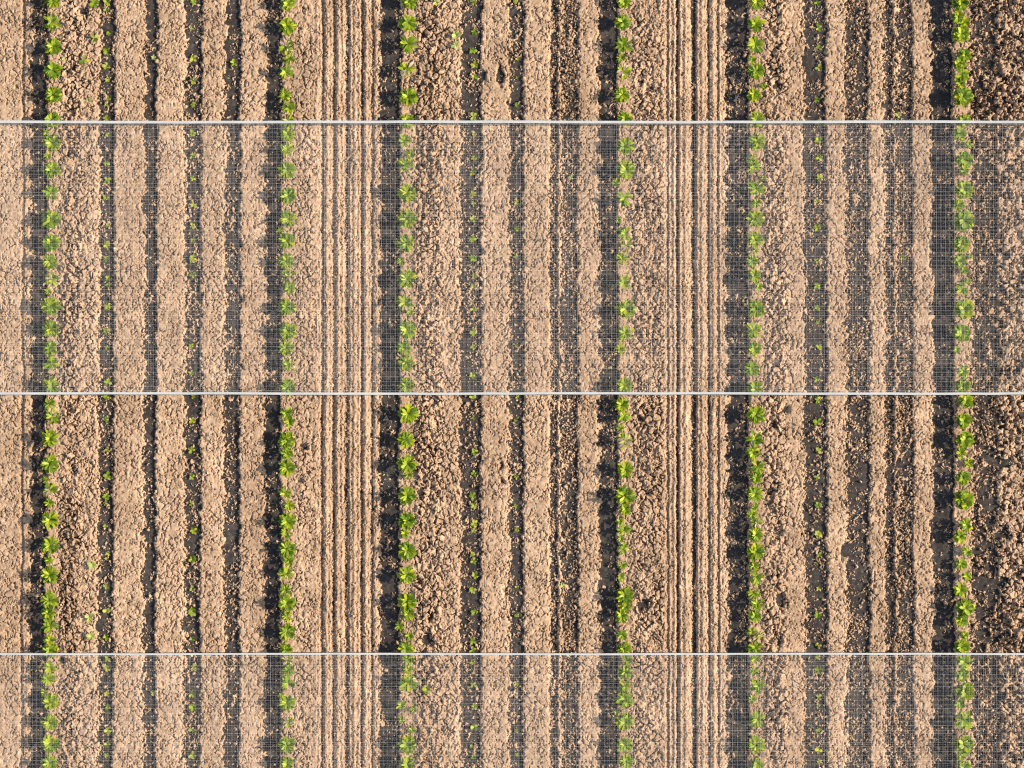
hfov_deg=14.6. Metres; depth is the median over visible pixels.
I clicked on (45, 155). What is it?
crop plant
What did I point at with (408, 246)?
crop plant
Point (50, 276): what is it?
crop plant
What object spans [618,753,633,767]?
crop plant
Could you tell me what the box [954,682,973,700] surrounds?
crop plant
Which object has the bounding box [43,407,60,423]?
crop plant
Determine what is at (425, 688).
weed
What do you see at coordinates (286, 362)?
crop plant
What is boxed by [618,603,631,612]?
crop plant
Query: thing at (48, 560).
crop plant
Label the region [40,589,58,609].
crop plant
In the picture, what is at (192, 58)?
seedling
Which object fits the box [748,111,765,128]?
crop plant
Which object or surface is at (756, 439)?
crop plant
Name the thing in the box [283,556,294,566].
crop plant
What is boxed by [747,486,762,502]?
crop plant
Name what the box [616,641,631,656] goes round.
crop plant
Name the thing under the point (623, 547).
crop plant
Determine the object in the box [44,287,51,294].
crop plant
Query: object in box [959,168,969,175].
crop plant
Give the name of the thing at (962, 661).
crop plant
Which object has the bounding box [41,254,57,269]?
crop plant
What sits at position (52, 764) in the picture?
crop plant
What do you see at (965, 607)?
crop plant
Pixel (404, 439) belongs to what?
crop plant
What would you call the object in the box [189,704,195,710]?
seedling
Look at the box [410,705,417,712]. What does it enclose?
crop plant
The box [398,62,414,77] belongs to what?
crop plant
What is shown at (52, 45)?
crop plant
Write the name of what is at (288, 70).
crop plant
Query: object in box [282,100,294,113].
crop plant
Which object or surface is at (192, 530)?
seedling
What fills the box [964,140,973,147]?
crop plant
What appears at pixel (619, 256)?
crop plant
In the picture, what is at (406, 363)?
crop plant
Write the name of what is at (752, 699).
crop plant
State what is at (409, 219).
crop plant
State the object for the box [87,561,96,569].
weed
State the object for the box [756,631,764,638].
crop plant
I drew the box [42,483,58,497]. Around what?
crop plant
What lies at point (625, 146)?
crop plant
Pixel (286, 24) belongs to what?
crop plant
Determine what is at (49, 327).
crop plant
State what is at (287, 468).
crop plant
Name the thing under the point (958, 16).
crop plant
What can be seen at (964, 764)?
crop plant
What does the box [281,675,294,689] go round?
crop plant
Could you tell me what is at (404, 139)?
crop plant
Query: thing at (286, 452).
crop plant
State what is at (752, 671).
crop plant
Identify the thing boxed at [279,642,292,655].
crop plant
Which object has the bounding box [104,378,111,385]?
seedling
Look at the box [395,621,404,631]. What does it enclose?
crop plant
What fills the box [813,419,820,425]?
seedling
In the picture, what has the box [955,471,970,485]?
crop plant
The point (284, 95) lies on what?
crop plant
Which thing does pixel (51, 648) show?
crop plant
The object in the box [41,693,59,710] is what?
crop plant
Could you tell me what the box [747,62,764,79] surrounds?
crop plant
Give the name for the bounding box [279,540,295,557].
crop plant
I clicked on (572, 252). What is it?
crop net
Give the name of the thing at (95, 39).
weed
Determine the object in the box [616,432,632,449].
crop plant
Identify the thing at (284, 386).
crop plant
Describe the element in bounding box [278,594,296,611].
crop plant
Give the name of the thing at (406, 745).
crop plant
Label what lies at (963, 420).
crop plant
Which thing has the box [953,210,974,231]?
crop plant
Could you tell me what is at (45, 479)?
crop plant
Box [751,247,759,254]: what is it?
crop plant
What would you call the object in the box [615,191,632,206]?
crop plant
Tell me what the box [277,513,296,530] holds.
crop plant
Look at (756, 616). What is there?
crop plant
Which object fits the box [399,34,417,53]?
crop plant
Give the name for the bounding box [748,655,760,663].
crop plant
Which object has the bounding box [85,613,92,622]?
weed
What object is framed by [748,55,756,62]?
crop plant
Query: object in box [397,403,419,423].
crop plant
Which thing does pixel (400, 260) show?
crop plant
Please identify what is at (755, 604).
crop plant
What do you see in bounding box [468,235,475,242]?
seedling
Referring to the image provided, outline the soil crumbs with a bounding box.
[0,0,1023,767]
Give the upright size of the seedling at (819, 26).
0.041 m
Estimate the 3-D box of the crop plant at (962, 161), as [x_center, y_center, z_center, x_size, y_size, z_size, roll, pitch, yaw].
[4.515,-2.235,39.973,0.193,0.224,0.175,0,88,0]
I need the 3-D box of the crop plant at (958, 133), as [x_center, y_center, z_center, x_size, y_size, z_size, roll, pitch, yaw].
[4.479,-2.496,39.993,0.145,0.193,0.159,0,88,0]
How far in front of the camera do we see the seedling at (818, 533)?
39.97 m
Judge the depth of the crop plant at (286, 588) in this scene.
39.89 m
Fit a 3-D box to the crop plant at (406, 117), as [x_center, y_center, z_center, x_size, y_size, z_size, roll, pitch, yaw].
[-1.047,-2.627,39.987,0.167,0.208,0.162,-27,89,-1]
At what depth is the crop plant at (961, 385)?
39.90 m
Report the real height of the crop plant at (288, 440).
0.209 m
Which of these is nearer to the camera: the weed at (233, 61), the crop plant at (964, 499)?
the crop plant at (964, 499)
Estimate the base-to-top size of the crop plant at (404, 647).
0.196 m
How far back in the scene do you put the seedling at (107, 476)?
39.99 m
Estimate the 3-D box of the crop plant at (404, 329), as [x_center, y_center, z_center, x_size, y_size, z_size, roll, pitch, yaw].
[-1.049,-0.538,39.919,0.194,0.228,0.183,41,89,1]
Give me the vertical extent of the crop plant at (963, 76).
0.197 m
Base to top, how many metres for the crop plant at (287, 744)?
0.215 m
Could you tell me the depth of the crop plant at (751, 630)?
39.89 m
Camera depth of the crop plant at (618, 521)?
39.93 m
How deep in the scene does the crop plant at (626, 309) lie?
39.89 m
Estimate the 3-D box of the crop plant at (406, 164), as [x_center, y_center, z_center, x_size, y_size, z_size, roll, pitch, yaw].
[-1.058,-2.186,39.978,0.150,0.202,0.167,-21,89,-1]
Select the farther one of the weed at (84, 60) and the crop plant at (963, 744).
the weed at (84, 60)
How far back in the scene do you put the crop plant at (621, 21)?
40.00 m
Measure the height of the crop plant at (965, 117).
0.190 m
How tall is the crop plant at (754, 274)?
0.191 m
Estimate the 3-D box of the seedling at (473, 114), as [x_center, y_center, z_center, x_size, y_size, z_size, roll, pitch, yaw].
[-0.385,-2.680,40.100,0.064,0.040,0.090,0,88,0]
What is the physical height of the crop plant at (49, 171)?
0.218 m
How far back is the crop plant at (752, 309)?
39.87 m
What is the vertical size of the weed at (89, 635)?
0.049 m
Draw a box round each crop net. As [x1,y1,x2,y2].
[0,120,1023,394]
[0,653,1023,767]
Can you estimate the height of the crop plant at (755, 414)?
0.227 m
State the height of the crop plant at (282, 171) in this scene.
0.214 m
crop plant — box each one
[40,296,61,315]
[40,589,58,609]
[40,714,58,730]
[40,734,59,753]
[41,210,60,228]
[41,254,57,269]
[41,429,58,446]
[41,454,59,472]
[41,510,59,529]
[41,536,60,554]
[41,565,59,583]
[41,607,55,619]
[41,618,59,633]
[41,641,58,657]
[41,672,55,685]
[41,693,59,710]
[41,754,57,767]
[42,134,60,151]
[42,184,59,199]
[42,234,60,251]
[42,320,59,336]
[42,356,59,369]
[42,476,49,483]
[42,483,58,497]
[42,660,56,674]
[43,13,61,31]
[43,61,61,80]
[43,161,60,178]
[43,340,56,355]
[43,376,60,391]
[43,398,55,409]
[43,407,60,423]
[43,498,53,506]
[43,634,56,643]
[44,0,59,8]
[44,86,61,104]
[44,111,59,128]
[44,152,50,159]
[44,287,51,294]
[44,555,53,564]
[45,37,61,54]
[45,271,59,285]
[277,161,295,178]
[277,227,283,233]
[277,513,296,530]
[277,565,294,579]
[277,736,295,753]
[278,16,295,35]
[278,63,293,78]
[278,88,290,100]
[278,186,296,204]
[278,253,294,269]
[278,298,295,315]
[278,322,296,339]
[278,340,293,355]
[278,431,295,447]
[278,458,295,477]
[278,486,291,497]
[278,584,291,595]
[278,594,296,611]
[278,696,295,712]
[279,39,293,54]
[279,210,297,227]
[279,232,295,249]
[279,379,295,397]
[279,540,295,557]
[279,623,295,641]
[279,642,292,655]
[279,756,294,767]
[280,0,295,11]
[280,126,294,141]
[280,141,294,157]
[280,406,292,419]
[280,446,293,459]
[280,528,291,539]
[281,269,294,282]
[281,655,293,665]
[281,663,294,675]
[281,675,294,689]
[282,53,295,64]
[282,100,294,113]
[282,115,294,127]
[282,282,294,294]
[282,358,294,371]
[282,611,292,621]
[282,716,294,727]
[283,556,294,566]
[284,417,294,428]
[284,499,294,510]
[395,294,413,310]
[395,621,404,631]
[396,234,413,251]
[396,269,416,288]
[396,340,411,353]
[396,454,417,472]
[396,565,416,583]
[396,700,405,709]
[397,183,417,202]
[397,208,417,228]
[397,257,405,264]
[397,320,416,339]
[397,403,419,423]
[397,431,415,448]
[397,592,417,610]
[397,715,404,723]
[397,735,415,754]
[398,14,417,31]
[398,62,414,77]
[398,88,417,106]
[398,134,411,147]
[398,157,413,172]
[398,355,414,371]
[398,377,413,391]
[398,485,416,505]
[398,512,416,530]
[398,541,416,559]
[398,641,414,657]
[398,673,418,692]
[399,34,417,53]
[399,113,414,127]
[399,529,409,538]
[399,756,415,767]
[401,0,417,9]
[401,608,413,621]
[402,655,414,666]
[403,472,412,479]
[403,666,413,673]
[404,631,413,640]
[405,149,414,158]
[405,308,414,314]
[408,726,416,733]
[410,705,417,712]
[611,178,619,186]
[613,396,629,412]
[614,14,631,30]
[614,86,629,102]
[614,485,636,504]
[615,36,631,51]
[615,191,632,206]
[615,253,628,264]
[615,274,630,289]
[615,300,636,318]
[615,343,625,354]
[615,376,632,395]
[615,517,624,523]
[615,586,633,606]
[615,609,628,622]
[615,690,633,708]
[615,711,633,730]
[616,0,631,8]
[616,53,625,62]
[616,62,631,79]
[616,137,634,154]
[616,159,634,179]
[616,325,633,341]
[616,424,624,432]
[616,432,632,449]
[616,630,627,640]
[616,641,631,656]
[617,111,632,125]
[617,410,631,421]
[617,460,633,478]
[617,521,632,537]
[617,536,624,542]
[617,542,628,554]
[617,560,626,568]
[617,573,624,581]
[617,664,632,680]
[617,736,633,753]
[618,225,631,240]
[618,238,633,253]
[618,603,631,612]
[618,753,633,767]
[619,504,630,515]
[619,680,631,691]
[621,655,632,664]
[744,361,759,375]
[745,254,758,268]
[745,321,762,338]
[745,430,763,447]
[745,446,760,459]
[746,154,756,163]
[746,210,762,227]
[746,268,760,283]
[746,299,765,317]
[746,381,762,397]
[746,405,765,423]
[746,508,757,520]
[746,543,764,560]
[746,627,756,637]
[746,641,763,655]
[746,736,766,754]
[747,16,765,32]
[747,35,763,52]
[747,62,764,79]
[747,87,761,101]
[747,231,764,249]
[747,340,761,356]
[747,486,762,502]
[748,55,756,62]
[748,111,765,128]
[748,133,764,151]
[748,160,761,173]
[748,181,765,196]
[748,527,763,543]
[748,588,760,598]
[748,610,761,622]
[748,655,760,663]
[748,694,756,703]
[749,0,764,9]
[749,472,761,484]
[749,561,758,569]
[749,569,764,586]
[749,597,764,610]
[749,666,759,675]
[749,677,764,693]
[749,710,764,727]
[750,197,762,208]
[750,458,765,473]
[750,757,764,767]
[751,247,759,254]
[751,517,762,528]
[752,502,757,510]
[754,283,762,291]
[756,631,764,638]
[951,10,964,23]
[951,253,966,267]
[952,0,968,10]
[952,24,969,42]
[952,199,965,210]
[952,235,970,252]
[952,324,970,342]
[953,56,966,68]
[953,86,973,106]
[953,126,966,141]
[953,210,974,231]
[953,299,973,318]
[953,346,960,352]
[953,530,966,543]
[953,582,967,596]
[953,735,973,755]
[954,180,973,198]
[954,282,967,295]
[954,378,970,391]
[954,489,973,509]
[954,639,969,652]
[954,655,971,669]
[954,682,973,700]
[954,710,972,729]
[955,67,968,82]
[955,151,972,168]
[955,431,974,448]
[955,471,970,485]
[955,558,967,569]
[955,615,968,626]
[955,669,969,681]
[955,699,965,708]
[956,81,965,88]
[956,114,971,126]
[956,413,971,428]
[956,447,966,458]
[956,598,975,616]
[956,753,964,760]
[957,760,970,767]
[958,48,971,60]
[958,364,968,377]
[958,395,973,408]
[959,17,970,26]
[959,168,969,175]
[959,266,968,273]
[959,518,972,531]
[960,630,968,638]
[962,546,971,556]
[962,571,971,581]
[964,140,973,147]
[964,278,971,283]
[964,458,972,467]
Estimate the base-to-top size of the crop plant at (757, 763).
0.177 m
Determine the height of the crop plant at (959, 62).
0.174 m
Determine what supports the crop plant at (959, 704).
on the topsoil
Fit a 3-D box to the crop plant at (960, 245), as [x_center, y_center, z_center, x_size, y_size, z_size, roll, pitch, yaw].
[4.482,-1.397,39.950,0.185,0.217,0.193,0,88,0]
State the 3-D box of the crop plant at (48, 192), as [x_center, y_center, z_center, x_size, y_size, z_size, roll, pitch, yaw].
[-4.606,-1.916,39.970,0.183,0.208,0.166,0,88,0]
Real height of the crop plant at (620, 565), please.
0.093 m
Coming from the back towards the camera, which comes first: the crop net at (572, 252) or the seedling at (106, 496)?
the seedling at (106, 496)
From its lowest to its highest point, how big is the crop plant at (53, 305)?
0.228 m
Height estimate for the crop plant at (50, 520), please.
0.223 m
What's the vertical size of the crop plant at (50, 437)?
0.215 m
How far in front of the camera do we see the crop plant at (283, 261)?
39.91 m
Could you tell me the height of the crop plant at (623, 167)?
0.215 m
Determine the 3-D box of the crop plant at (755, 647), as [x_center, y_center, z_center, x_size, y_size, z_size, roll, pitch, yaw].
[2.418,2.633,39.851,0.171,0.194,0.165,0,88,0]
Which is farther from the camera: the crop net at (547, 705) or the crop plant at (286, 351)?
the crop plant at (286, 351)
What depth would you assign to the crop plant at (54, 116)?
39.95 m
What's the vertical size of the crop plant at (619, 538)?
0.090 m
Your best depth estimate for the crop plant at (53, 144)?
39.93 m
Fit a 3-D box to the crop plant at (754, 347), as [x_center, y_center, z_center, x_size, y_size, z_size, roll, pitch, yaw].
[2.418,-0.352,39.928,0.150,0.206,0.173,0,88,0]
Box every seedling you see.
[102,63,109,68]
[102,493,109,499]
[102,608,110,613]
[103,48,108,54]
[103,471,110,479]
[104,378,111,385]
[104,727,111,734]
[188,446,194,453]
[188,556,195,562]
[188,608,195,616]
[188,751,195,758]
[189,254,196,262]
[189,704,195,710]
[190,55,196,61]
[190,77,196,84]
[190,527,196,534]
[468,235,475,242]
[468,255,476,261]
[469,492,475,500]
[469,587,476,593]
[470,47,476,53]
[470,61,477,67]
[470,112,476,119]
[470,519,477,527]
[472,572,477,578]
[813,224,820,231]
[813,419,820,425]
[814,136,821,142]
[814,612,821,617]
[815,531,821,538]
[816,23,821,31]
[816,154,822,160]
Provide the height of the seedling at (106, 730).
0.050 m
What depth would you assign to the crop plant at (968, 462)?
39.94 m
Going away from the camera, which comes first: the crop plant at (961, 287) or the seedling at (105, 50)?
the crop plant at (961, 287)
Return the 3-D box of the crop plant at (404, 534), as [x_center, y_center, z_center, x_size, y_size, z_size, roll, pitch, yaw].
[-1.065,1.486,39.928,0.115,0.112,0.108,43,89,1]
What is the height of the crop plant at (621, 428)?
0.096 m
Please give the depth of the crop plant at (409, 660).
39.81 m
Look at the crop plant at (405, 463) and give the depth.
39.83 m
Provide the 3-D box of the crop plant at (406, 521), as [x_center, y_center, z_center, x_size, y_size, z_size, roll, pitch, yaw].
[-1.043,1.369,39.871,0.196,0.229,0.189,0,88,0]
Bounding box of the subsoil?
[0,0,1023,767]
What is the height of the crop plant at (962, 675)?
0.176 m
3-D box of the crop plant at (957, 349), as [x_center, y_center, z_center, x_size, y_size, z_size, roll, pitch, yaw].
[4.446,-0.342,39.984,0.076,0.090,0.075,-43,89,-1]
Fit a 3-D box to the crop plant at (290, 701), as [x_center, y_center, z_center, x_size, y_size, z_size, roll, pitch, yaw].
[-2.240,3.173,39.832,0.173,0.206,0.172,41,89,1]
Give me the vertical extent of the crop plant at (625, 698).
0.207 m
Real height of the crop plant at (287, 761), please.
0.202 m
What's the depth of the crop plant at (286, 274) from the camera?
39.92 m
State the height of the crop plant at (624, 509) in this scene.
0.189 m
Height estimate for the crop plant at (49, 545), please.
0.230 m
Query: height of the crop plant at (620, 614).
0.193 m
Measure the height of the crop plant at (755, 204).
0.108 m
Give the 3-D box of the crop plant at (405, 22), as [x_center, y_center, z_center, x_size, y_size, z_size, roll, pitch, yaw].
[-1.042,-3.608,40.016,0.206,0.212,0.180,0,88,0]
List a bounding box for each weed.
[79,55,89,63]
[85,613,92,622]
[86,633,94,639]
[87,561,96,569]
[89,0,98,7]
[90,33,98,42]
[230,58,236,65]
[422,685,429,693]
[451,41,459,48]
[452,31,460,39]
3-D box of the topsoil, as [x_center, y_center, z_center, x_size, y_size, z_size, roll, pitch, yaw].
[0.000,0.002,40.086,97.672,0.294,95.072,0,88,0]
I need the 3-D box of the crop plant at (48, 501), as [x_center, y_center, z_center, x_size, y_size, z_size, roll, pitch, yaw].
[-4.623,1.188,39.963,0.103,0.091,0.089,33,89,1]
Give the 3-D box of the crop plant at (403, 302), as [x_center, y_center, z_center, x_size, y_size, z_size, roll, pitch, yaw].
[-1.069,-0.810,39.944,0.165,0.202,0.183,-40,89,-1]
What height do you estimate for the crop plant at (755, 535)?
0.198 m
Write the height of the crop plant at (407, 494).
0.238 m
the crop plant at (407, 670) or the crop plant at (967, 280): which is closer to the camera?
the crop plant at (407, 670)
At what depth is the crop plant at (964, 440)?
39.85 m
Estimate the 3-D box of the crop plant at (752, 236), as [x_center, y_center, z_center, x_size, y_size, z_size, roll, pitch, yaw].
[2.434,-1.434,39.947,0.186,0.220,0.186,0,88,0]
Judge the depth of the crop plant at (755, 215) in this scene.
39.91 m
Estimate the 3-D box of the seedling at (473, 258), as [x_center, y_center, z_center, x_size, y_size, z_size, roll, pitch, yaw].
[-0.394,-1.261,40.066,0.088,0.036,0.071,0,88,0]
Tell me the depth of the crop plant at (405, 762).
39.76 m
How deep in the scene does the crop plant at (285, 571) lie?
39.84 m
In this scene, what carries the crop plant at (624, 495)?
on the topsoil
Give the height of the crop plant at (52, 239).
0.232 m
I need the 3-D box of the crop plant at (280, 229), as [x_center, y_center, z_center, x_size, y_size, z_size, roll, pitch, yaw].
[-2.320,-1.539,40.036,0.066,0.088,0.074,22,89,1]
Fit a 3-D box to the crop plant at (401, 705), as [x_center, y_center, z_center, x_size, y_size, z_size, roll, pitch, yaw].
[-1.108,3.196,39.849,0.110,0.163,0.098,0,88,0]
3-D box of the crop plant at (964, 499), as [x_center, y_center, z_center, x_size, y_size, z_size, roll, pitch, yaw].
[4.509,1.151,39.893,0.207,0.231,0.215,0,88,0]
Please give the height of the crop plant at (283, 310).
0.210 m
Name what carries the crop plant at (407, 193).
on the topsoil
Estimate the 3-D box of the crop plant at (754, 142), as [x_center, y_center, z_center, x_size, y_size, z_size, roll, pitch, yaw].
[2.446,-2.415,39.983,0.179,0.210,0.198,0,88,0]
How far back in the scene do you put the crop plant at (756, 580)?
39.84 m
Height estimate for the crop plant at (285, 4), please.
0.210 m
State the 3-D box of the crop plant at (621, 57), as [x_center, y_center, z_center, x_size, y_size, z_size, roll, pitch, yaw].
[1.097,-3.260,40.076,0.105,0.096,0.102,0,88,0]
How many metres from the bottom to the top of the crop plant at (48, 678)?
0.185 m
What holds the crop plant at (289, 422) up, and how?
on the topsoil
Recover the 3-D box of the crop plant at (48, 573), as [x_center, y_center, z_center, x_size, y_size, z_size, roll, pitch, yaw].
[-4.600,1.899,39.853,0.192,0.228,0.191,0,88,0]
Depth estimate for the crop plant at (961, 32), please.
39.96 m
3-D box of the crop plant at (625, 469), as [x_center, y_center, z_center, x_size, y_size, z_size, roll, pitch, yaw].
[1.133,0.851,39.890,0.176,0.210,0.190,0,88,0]
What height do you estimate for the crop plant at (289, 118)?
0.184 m
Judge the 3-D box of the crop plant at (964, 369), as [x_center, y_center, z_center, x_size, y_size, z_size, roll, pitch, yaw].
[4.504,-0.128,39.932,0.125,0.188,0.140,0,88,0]
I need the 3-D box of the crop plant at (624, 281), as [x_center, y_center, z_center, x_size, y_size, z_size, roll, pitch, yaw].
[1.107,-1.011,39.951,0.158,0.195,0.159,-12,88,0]
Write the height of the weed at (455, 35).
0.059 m
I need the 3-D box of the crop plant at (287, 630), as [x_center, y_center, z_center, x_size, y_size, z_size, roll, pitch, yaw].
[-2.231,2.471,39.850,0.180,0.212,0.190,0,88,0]
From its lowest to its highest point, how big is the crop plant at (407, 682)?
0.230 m
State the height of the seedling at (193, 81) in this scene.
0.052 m
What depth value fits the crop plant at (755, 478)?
39.88 m
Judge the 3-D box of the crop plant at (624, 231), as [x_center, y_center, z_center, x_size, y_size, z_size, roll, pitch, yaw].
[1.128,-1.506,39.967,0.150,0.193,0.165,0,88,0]
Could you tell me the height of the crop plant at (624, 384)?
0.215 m
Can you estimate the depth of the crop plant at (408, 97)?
39.96 m
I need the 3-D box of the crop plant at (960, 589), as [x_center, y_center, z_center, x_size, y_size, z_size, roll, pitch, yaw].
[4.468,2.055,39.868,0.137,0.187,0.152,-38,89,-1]
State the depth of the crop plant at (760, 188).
39.93 m
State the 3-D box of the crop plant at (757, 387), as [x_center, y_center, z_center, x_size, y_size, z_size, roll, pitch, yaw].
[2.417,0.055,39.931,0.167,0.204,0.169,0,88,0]
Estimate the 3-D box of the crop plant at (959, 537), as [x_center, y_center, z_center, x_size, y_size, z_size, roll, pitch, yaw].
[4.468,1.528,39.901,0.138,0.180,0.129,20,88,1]
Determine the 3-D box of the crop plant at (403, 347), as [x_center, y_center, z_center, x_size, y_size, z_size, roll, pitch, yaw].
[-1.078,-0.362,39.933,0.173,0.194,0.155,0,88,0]
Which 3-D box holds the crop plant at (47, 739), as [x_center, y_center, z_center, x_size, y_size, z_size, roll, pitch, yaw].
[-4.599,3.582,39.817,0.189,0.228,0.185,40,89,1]
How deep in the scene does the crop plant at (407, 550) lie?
39.82 m
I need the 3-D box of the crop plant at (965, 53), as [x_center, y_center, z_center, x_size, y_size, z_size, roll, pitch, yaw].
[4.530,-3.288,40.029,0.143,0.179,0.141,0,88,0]
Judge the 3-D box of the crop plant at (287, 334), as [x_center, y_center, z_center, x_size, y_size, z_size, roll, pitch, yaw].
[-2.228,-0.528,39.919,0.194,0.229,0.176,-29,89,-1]
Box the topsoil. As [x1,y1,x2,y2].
[0,0,1023,767]
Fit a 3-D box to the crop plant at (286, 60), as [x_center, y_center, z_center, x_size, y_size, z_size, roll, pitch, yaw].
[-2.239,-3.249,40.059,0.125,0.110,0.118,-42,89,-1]
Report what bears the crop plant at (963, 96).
on the topsoil
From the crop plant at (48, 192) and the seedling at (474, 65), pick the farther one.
the seedling at (474, 65)
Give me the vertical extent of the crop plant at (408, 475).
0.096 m
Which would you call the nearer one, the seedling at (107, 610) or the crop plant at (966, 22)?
the seedling at (107, 610)
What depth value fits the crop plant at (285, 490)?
39.87 m
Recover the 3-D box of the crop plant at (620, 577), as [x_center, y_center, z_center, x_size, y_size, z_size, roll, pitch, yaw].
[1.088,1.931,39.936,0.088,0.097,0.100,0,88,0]
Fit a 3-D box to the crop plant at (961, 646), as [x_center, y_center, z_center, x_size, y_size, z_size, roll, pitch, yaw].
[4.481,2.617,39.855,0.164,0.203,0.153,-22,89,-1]
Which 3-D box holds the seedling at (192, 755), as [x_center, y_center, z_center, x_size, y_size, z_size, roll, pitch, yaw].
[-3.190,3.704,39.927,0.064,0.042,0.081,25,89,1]
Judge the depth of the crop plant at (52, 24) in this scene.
39.98 m
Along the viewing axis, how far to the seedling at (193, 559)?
39.97 m
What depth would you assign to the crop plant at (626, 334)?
39.89 m
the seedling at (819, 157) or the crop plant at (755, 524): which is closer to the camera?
the crop plant at (755, 524)
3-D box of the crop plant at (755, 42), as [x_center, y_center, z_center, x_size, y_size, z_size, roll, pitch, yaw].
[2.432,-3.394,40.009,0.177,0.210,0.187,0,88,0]
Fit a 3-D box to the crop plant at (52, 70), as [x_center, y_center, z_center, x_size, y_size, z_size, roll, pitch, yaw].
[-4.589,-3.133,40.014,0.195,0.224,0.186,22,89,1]
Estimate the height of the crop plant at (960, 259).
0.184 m
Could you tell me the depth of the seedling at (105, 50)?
40.10 m
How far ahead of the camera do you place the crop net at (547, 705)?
39.69 m
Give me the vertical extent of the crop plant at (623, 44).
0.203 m
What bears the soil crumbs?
on the topsoil
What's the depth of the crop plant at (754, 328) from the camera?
39.89 m
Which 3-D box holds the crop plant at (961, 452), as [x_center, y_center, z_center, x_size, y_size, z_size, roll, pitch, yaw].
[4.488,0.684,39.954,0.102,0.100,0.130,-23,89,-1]
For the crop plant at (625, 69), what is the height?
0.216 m
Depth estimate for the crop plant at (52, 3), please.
40.00 m
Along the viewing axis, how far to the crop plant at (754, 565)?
39.91 m
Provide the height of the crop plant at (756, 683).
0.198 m
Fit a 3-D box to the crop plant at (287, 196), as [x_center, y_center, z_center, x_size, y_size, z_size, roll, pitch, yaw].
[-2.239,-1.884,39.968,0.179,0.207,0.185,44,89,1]
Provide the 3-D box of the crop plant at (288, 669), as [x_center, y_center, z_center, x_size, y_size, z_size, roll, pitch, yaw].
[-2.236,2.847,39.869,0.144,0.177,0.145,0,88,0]
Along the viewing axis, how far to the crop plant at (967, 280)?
40.00 m
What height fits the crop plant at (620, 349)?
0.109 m
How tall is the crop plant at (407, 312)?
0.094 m
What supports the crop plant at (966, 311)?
on the topsoil
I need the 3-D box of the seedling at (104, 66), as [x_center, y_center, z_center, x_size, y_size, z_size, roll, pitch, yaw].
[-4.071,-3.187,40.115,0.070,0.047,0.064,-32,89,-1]
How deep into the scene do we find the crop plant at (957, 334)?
39.89 m
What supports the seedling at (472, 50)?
on the subsoil
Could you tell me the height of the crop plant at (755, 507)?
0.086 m
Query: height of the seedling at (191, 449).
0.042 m
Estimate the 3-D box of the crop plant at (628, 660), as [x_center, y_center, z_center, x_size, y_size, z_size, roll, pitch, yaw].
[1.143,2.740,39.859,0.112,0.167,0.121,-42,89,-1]
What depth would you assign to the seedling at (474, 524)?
39.98 m
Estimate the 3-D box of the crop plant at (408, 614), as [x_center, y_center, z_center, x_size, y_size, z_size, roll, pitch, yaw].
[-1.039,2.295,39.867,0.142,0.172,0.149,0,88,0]
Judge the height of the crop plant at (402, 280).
0.227 m
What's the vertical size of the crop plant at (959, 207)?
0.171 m
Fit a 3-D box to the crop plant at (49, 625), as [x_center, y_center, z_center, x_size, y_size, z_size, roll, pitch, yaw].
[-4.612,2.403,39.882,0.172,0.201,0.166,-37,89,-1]
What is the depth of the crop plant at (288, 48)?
39.97 m
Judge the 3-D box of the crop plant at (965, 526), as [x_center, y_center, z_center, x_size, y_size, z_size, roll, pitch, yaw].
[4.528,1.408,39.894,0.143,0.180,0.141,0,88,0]
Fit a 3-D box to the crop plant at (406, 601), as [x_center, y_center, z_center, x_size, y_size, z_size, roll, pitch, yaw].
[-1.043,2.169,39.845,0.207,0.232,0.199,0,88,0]
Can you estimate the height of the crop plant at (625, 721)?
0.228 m
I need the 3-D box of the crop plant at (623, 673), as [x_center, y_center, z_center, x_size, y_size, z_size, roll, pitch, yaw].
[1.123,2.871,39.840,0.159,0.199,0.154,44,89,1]
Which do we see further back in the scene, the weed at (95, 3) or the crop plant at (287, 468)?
the weed at (95, 3)
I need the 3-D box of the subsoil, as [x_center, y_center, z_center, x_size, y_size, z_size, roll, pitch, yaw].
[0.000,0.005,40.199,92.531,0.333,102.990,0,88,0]
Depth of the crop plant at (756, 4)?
39.98 m
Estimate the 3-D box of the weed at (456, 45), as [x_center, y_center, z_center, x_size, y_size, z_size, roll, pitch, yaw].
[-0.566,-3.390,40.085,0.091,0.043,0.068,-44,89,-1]
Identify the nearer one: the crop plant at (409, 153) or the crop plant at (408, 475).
the crop plant at (408, 475)
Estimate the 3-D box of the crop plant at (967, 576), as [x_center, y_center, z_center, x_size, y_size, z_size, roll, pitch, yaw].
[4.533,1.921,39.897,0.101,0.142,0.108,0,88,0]
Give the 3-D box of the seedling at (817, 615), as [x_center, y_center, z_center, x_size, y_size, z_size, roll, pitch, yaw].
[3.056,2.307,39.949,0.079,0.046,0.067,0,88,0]
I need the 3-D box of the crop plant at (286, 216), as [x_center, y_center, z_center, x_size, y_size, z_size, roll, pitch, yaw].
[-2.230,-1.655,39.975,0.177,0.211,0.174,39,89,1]
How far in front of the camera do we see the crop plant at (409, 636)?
39.88 m
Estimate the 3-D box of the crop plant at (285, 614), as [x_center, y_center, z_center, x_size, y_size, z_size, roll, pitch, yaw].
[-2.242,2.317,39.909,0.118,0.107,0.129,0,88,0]
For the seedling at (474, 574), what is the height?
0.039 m
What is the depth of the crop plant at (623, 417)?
39.90 m
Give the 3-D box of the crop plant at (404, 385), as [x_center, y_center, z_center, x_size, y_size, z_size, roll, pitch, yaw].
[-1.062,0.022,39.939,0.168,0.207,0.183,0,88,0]
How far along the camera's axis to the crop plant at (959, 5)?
39.97 m
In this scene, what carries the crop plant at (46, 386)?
on the topsoil
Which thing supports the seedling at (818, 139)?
on the subsoil
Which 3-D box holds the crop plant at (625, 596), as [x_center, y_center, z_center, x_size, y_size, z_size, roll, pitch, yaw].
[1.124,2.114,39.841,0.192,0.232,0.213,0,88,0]

